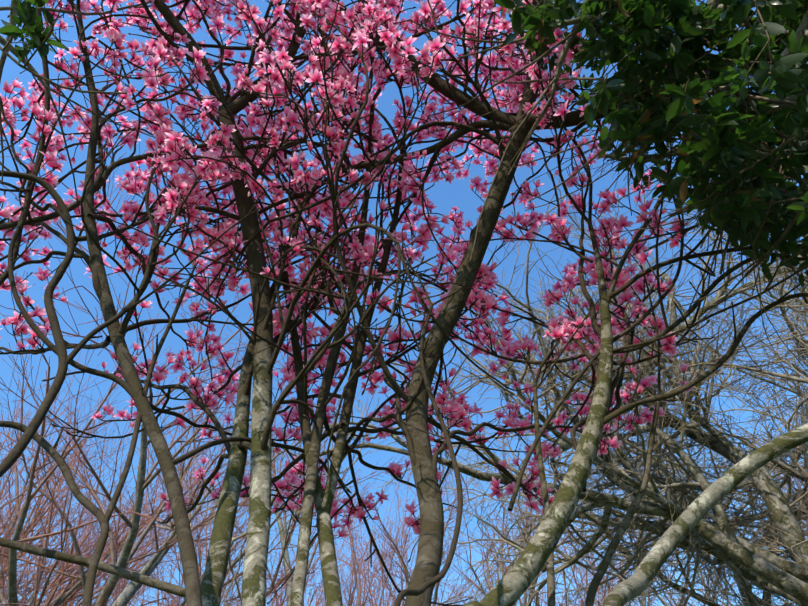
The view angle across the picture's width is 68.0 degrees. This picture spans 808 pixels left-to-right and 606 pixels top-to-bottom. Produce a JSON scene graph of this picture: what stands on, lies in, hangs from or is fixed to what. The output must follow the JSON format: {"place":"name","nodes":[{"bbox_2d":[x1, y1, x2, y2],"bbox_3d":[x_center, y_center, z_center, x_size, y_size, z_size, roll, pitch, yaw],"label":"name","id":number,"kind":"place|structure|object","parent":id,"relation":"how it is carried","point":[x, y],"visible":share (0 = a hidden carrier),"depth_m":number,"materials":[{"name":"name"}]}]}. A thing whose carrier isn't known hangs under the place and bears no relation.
{"place":"outdoors","nodes":[
{"label":"outdoors","id":0,"kind":"place"},
{"bbox_2d":[0,0,807,605],"label":"sky","id":1,"kind":"structure","parent":0,"point":[444,195],"materials":[{"name":"blue"}]},
{"label":"ground","id":2,"kind":"structure","parent":0,"visible":0},
{"bbox_2d":[0,329,805,605],"bbox_3d":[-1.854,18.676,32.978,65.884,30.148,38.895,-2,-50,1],"label":"bare trees","id":3,"kind":"object","parent":2,"relation":"on","point":[63,596],"visible":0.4,"depth_m":27.64,"materials":[{"name":"brown plant"}]},
{"bbox_2d":[0,0,807,605],"bbox_3d":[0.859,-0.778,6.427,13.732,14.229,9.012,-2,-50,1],"label":"magnolia tree","id":4,"kind":"object","parent":2,"relation":"on","point":[258,362],"visible":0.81,"depth_m":6.24,"materials":[{"name":"brown plant"}]},
{"bbox_2d":[0,0,693,536],"bbox_3d":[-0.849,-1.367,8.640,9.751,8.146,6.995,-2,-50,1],"label":"blossoms","id":5,"kind":"object","parent":4,"relation":"attached to","point":[156,48],"visible":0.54,"depth_m":7.46,"materials":[{"name":"pink plant"}]},
{"bbox_2d":[0,93,807,605],"bbox_3d":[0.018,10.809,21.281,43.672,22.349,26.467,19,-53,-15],"label":"bare trees","id":6,"kind":"object","parent":2,"relation":"on","point":[124,597],"visible":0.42,"depth_m":15.25,"materials":[{"name":"brown plant"}]},
{"bbox_2d":[0,0,807,371],"bbox_3d":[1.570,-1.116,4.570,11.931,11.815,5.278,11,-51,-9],"label":"evergreen tree","id":7,"kind":"object","parent":2,"relation":"on","point":[568,40],"visible":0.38,"depth_m":5.80,"materials":[{"name":"green plant"}]},
{"bbox_2d":[0,0,807,286],"bbox_3d":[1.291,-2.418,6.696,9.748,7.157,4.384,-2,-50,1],"label":"evergreen leaves","id":8,"kind":"object","parent":7,"relation":"attached to","point":[678,117],"visible":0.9,"depth_m":4.95,"materials":[{"name":"green plant"}]},
{"bbox_2d":[175,133,807,605],"bbox_3d":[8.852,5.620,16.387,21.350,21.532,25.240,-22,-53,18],"label":"bare oak trees","id":9,"kind":"object","parent":2,"relation":"on","point":[773,569],"visible":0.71,"depth_m":12.38,"materials":[{"name":"brown plant"}]}
]}

